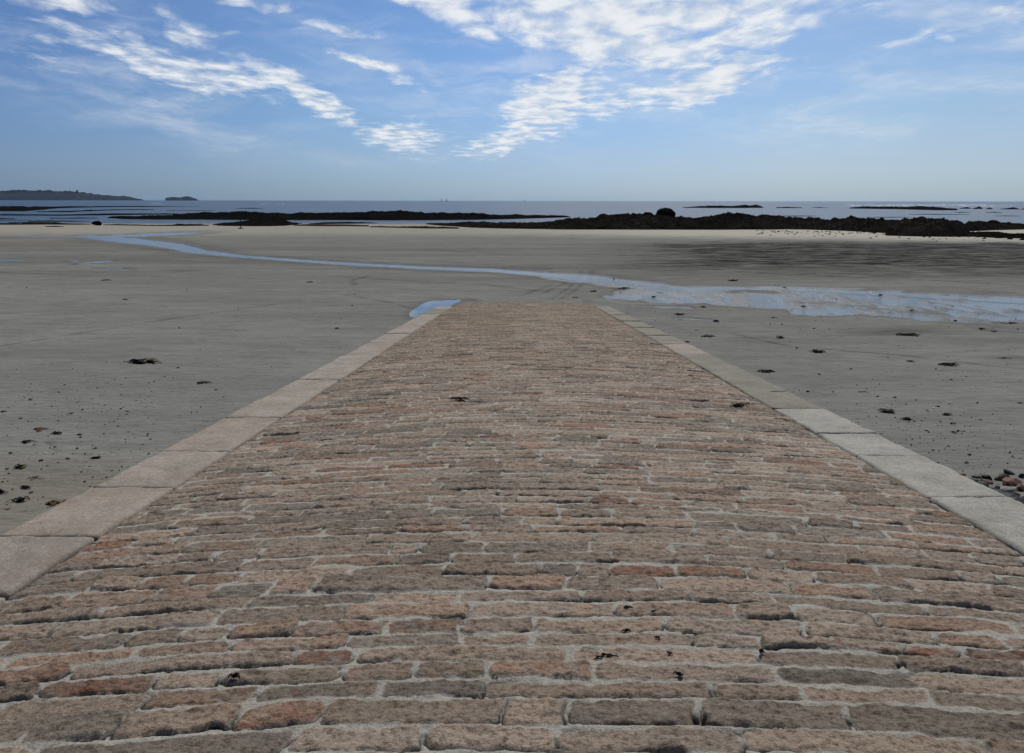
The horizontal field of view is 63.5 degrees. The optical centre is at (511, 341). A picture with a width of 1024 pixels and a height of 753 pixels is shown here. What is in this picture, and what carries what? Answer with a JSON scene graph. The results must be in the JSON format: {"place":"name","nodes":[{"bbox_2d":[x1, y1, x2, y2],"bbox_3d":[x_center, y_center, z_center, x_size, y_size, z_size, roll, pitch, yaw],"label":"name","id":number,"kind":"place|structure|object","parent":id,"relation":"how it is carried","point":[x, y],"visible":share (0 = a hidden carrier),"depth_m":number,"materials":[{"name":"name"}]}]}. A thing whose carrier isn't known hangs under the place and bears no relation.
{"place":"outdoors","nodes":[
{"label":"outdoors","id":0,"kind":"place"},
{"bbox_2d":[0,190,141,199],"bbox_3d":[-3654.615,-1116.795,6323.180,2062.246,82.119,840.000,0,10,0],"label":"headland","id":1,"kind":"structure","parent":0,"point":[35,195],"depth_m":6010.33,"materials":[{"name":"grey stone"}]},
{"bbox_2d":[0,223,1023,534],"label":"sand beach","id":2,"kind":"structure","parent":0,"point":[62,353],"depth_m":29.10,"materials":[{"name":"beige sand"}]},
{"bbox_2d":[6,496,29,502],"bbox_3d":[-6.742,2.157,11.295,0.274,0.053,0.140,1,10,6],"label":"seaweed clump","id":3,"kind":"object","parent":2,"relation":"on","point":[19,499],"visible":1,"depth_m":11.29,"materials":[{"name":"black plant"}]},
{"bbox_2d":[34,427,47,431],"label":"seaweed clump","id":4,"kind":"object","parent":2,"relation":"on","point":[39,428],"visible":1,"depth_m":14.78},
{"bbox_2d":[45,499,65,506],"bbox_3d":[-6.205,2.179,11.214,0.229,0.038,0.290,-1,10,-6],"label":"seaweed clump","id":5,"kind":"object","parent":2,"relation":"on","point":[52,502],"visible":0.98,"depth_m":11.19,"materials":[{"name":"brown plant"}]},
{"bbox_2d":[81,261,110,263],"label":"beach pool","id":6,"kind":"structure","parent":2,"relation":"on","point":[96,262],"depth_m":56.18,"materials":[{"name":"blue liquid"}]},
{"bbox_2d":[91,221,101,224],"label":"boulder","id":7,"kind":"object","parent":2,"relation":"on","point":[96,223],"visible":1,"depth_m":153.80,"materials":[{"name":"black stone"}]},
{"bbox_2d":[126,358,161,363],"bbox_3d":[-9.289,0.485,20.920,0.962,0.100,0.501,0,10,-1],"label":"seaweed clump","id":8,"kind":"object","parent":2,"relation":"on","point":[148,360],"visible":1,"depth_m":20.81,"materials":[{"name":"black plant"}]},
{"bbox_2d":[409,300,459,317],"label":"slipway pool","id":9,"kind":"structure","parent":2,"relation":"on","point":[422,309],"depth_m":32.49,"materials":[{"name":"blue liquid"}]},
{"bbox_2d":[1,366,1002,496],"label":"shell litter","id":10,"kind":"object","parent":2,"relation":"on","point":[826,387],"visible":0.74,"depth_m":15.18,"materials":[{"name":"white"}]},
{"bbox_2d":[1,268,1023,510],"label":"seaweed litter","id":11,"kind":"object","parent":2,"relation":"on","point":[612,295],"visible":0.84,"depth_m":15.75,"materials":[{"name":"black plant"}]},
{"bbox_2d":[16,349,1015,470],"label":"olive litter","id":12,"kind":"object","parent":2,"relation":"on","point":[22,467],"visible":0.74,"depth_m":14.30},
{"bbox_2d":[757,369,775,372],"bbox_3d":[6.106,0.713,19.863,0.463,0.058,0.279,2,10,9],"label":"seaweed clump","id":13,"kind":"object","parent":2,"relation":"on","point":[768,371],"visible":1,"depth_m":19.85,"materials":[{"name":"black plant"}]},
{"bbox_2d":[810,349,825,352],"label":"seaweed clump","id":14,"kind":"object","parent":2,"relation":"on","point":[815,350],"visible":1,"depth_m":22.41,"materials":[{"name":"black plant"}]},
{"bbox_2d":[757,230,984,240],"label":"shore pebbles","id":15,"kind":"object","parent":2,"relation":"on","point":[852,233],"visible":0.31,"depth_m":114.47,"materials":[{"name":"grey stone"}]},
{"bbox_2d":[877,408,895,413],"bbox_3d":[7.308,1.357,16.115,0.354,0.048,0.280,3,10,15],"label":"seaweed clump","id":16,"kind":"object","parent":2,"relation":"on","point":[889,411],"visible":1,"depth_m":16.07,"materials":[{"name":"black plant"}]},
{"bbox_2d":[896,333,919,335],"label":"seaweed clump","id":17,"kind":"object","parent":2,"relation":"on","point":[914,334],"visible":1,"depth_m":25.34,"materials":[{"name":"black plant"}]},
{"bbox_2d":[937,362,957,365],"bbox_3d":[10.969,0.572,20.720,0.563,0.060,0.355,-2,10,-12],"label":"seaweed clump","id":18,"kind":"object","parent":2,"relation":"on","point":[947,363],"visible":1,"depth_m":20.71,"materials":[{"name":"black plant"}]},
{"bbox_2d":[977,481,988,486],"bbox_3d":[6.797,2.073,11.948,0.154,0.091,0.162,-9,13,-42],"label":"rubble stone","id":19,"kind":"object","parent":2,"relation":"on","point":[984,483],"visible":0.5,"depth_m":11.92,"materials":[{"name":"grey stone"}]},
{"bbox_2d":[981,474,991,479],"bbox_3d":[7.016,2.022,12.229,0.166,0.112,0.122,27,14,-22],"label":"rubble stone","id":20,"kind":"object","parent":2,"relation":"on","point":[986,476],"visible":0.75,"depth_m":12.18,"materials":[{"name":"grey stone"}]},
{"bbox_2d":[980,479,992,483],"bbox_3d":[6.939,2.061,12.086,0.170,0.072,0.137,8,14,14],"label":"rubble stone","id":21,"kind":"object","parent":2,"relation":"on","point":[988,481],"visible":0.79,"depth_m":12.06,"materials":[{"name":"brown stone"}]},
{"bbox_2d":[994,476,1002,480],"bbox_3d":[7.183,2.025,12.219,0.112,0.081,0.100,5,11,26],"label":"rubble stone","id":22,"kind":"object","parent":2,"relation":"on","point":[999,478],"visible":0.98,"depth_m":12.18,"materials":[{"name":"brown stone"}]},
{"bbox_2d":[999,473,1009,477],"bbox_3d":[7.347,2.008,12.361,0.189,0.063,0.149,2,11,-27],"label":"rubble stone","id":23,"kind":"object","parent":2,"relation":"on","point":[1003,475],"visible":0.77,"depth_m":12.33,"materials":[{"name":"stone"}]},
{"bbox_2d":[1000,486,1017,492],"bbox_3d":[7.098,2.106,11.802,0.231,0.083,0.291,6,11,31],"label":"rubble stone","id":24,"kind":"object","parent":2,"relation":"on","point":[1009,489],"visible":0.92,"depth_m":11.72,"materials":[{"name":"grey stone"}]},
{"bbox_2d":[1003,469,1014,474],"bbox_3d":[7.516,2.000,12.495,0.202,0.078,0.154,27,29,15],"label":"rubble stone","id":25,"kind":"object","parent":2,"relation":"on","point":[1008,472],"visible":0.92,"depth_m":12.46,"materials":[{"name":"grey stone"}]},
{"bbox_2d":[1001,492,1019,497],"bbox_3d":[6.900,2.159,11.440,0.310,0.110,0.243,-5,11,-26],"label":"rubble stone","id":26,"kind":"object","parent":2,"relation":"on","point":[1008,494],"visible":0.33,"depth_m":11.40,"materials":[{"name":"grey stone"}]},
{"bbox_2d":[1002,477,1022,486],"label":"rubble stone","id":27,"kind":"object","parent":2,"relation":"on","point":[1010,481],"visible":0.82,"depth_m":11.91,"materials":[{"name":"brown stone"}]},
{"bbox_2d":[1012,497,1023,503],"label":"rubble stone","id":28,"kind":"object","parent":2,"relation":"on","point":[1020,499],"visible":0.42,"depth_m":11.18,"materials":[{"name":"grey stone"}]},
{"bbox_2d":[1016,484,1023,490],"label":"rubble stone","id":29,"kind":"object","parent":2,"relation":"on","point":[1020,487],"visible":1,"depth_m":11.76,"materials":[{"name":"brown stone"}]},
{"bbox_2d":[0,200,1023,223],"bbox_3d":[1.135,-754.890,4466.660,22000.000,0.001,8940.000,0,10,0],"label":"sea","id":30,"kind":"structure","parent":0,"point":[595,209],"depth_m":466.47,"materials":[{"name":"blue liquid"}]},
{"bbox_2d":[8,222,41,222],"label":"reef","id":31,"kind":"object","parent":30,"relation":"in","point":[24,222],"visible":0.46,"depth_m":174.87},
{"bbox_2d":[0,222,90,224],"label":"reef","id":32,"kind":"object","parent":30,"relation":"in","point":[48,223],"visible":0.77,"depth_m":159.48},
{"bbox_2d":[28,220,80,221],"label":"reef","id":33,"kind":"object","parent":30,"relation":"in","point":[53,221],"visible":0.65,"depth_m":183.94},
{"bbox_2d":[49,218,84,218],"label":"reef","id":34,"kind":"object","parent":30,"relation":"in","point":[66,218],"visible":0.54,"depth_m":213.31},
{"bbox_2d":[0,213,175,215],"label":"reef","id":35,"kind":"object","parent":30,"relation":"in","point":[86,214],"visible":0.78,"depth_m":256.88},
{"bbox_2d":[0,206,182,210],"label":"reef","id":36,"kind":"object","parent":30,"relation":"in","point":[16,208],"visible":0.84,"depth_m":405.21},
{"bbox_2d":[36,209,153,211],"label":"reef","id":37,"kind":"object","parent":30,"relation":"in","point":[94,210],"visible":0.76,"depth_m":357.32},
{"bbox_2d":[103,224,208,225],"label":"reef","id":38,"kind":"object","parent":30,"relation":"in","point":[160,225],"visible":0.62,"depth_m":152.60},
{"bbox_2d":[165,196,199,200],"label":"rocky islet","id":39,"kind":"object","parent":30,"relation":"in","point":[186,198],"visible":1,"depth_m":5927.76,"materials":[{"name":"grey stone"}]},
{"bbox_2d":[166,210,214,210],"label":"reef","id":40,"kind":"object","parent":30,"relation":"in","point":[190,210],"visible":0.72,"depth_m":371.65},
{"bbox_2d":[210,217,300,225],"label":"reef","id":41,"kind":"object","parent":30,"relation":"in","point":[268,221],"visible":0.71,"depth_m":155.57},
{"bbox_2d":[293,224,368,226],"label":"reef","id":42,"kind":"object","parent":30,"relation":"in","point":[329,225],"visible":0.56,"depth_m":151.54},
{"bbox_2d":[108,210,569,219],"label":"reef","id":43,"kind":"object","parent":30,"relation":"in","point":[368,215],"visible":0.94,"depth_m":205.85},
{"bbox_2d":[310,222,370,223],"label":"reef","id":44,"kind":"object","parent":30,"relation":"in","point":[341,223],"visible":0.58,"depth_m":171.04},
{"bbox_2d":[370,226,458,228],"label":"reef","id":45,"kind":"object","parent":30,"relation":"in","point":[433,227],"visible":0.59,"depth_m":139.12},
{"bbox_2d":[683,204,762,207],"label":"offshore rock","id":46,"kind":"object","parent":30,"relation":"in","point":[745,206],"visible":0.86,"depth_m":556.90,"materials":[{"name":"black stone"}]},
{"bbox_2d":[426,212,1023,232],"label":"reef","id":47,"kind":"object","parent":30,"relation":"in","point":[723,221],"visible":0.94,"depth_m":134.93},
{"bbox_2d":[656,208,675,216],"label":"boulder","id":48,"kind":"object","parent":47,"relation":"on","point":[667,212],"visible":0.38,"depth_m":147.08,"materials":[{"name":"black stone"}]},
{"bbox_2d":[850,206,957,209],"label":"offshore rock","id":49,"kind":"object","parent":30,"relation":"in","point":[911,207],"visible":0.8,"depth_m":473.80,"materials":[{"name":"black stone"}]},
{"bbox_2d":[908,214,969,214],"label":"offshore rock","id":50,"kind":"object","parent":30,"relation":"in","point":[938,214],"visible":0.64,"depth_m":295.97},
{"bbox_2d":[885,230,1023,238],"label":"reef","id":51,"kind":"object","parent":30,"relation":"in","point":[988,234],"visible":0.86,"depth_m":104.68},
{"bbox_2d":[0,0,1023,201],"label":"sky","id":52,"kind":"structure","parent":0,"point":[297,100],"materials":[{"name":"blue"}]},
{"bbox_2d":[14,233,1023,303],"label":"stream water","id":53,"kind":"structure","parent":0,"point":[195,250],"depth_m":46.97,"materials":[{"name":"blue liquid"}]},
{"bbox_2d":[615,292,948,314],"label":"sheet water","id":54,"kind":"structure","parent":0,"point":[854,307],"depth_m":36.26,"materials":[{"name":"liquid"}]},
{"bbox_2d":[545,277,1023,331],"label":"braided stream water","id":55,"kind":"structure","parent":0,"point":[761,299],"depth_m":33.05,"materials":[{"name":"blue liquid"}]},
{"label":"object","id":56,"kind":"structure","parent":0,"visible":0},
{"bbox_2d":[0,306,452,603],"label":"slipway kerb","id":57,"kind":"structure","parent":56,"relation":"on","point":[34,549],"depth_m":6.05,"materials":[{"name":"stone"}]},
{"bbox_2d":[0,301,1023,752],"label":"slipway paving","id":58,"kind":"structure","parent":56,"relation":"on","point":[396,547],"depth_m":3.91,"materials":[{"name":"brown stone"}]},
{"bbox_2d":[228,672,240,678],"bbox_3d":[-1.016,1.224,3.027,0.049,0.020,0.022,0,5,0],"label":"seaweed clump","id":59,"kind":"object","parent":58,"relation":"on","point":[234,675],"visible":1,"depth_m":3.02,"materials":[{"name":"black plant"}]},
{"bbox_2d":[450,397,469,399],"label":"seaweed clump","id":60,"kind":"object","parent":58,"relation":"on","point":[459,398],"visible":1,"depth_m":9.14,"materials":[{"name":"black plant"}]},
{"bbox_2d":[593,653,618,659],"bbox_3d":[0.357,1.214,3.192,0.103,0.010,0.040,-3,10,-15],"label":"seaweed clump","id":61,"kind":"object","parent":58,"relation":"on","point":[604,654],"visible":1,"depth_m":3.19,"materials":[{"name":"black plant"}]},
{"bbox_2d":[673,671,683,676],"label":"seaweed clump","id":62,"kind":"object","parent":58,"relation":"on","point":[679,673],"visible":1,"depth_m":3.03,"materials":[{"name":"black plant"}]},
{"bbox_2d":[729,403,746,406],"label":"seaweed clump","id":63,"kind":"object","parent":58,"relation":"on","point":[737,404],"visible":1,"depth_m":9.05,"materials":[{"name":"black plant"}]},
{"bbox_2d":[595,306,1023,555],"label":"slipway kerb","id":64,"kind":"structure","parent":56,"relation":"on","point":[998,516],"depth_m":6.98,"materials":[{"name":"grey stone"}]}
]}

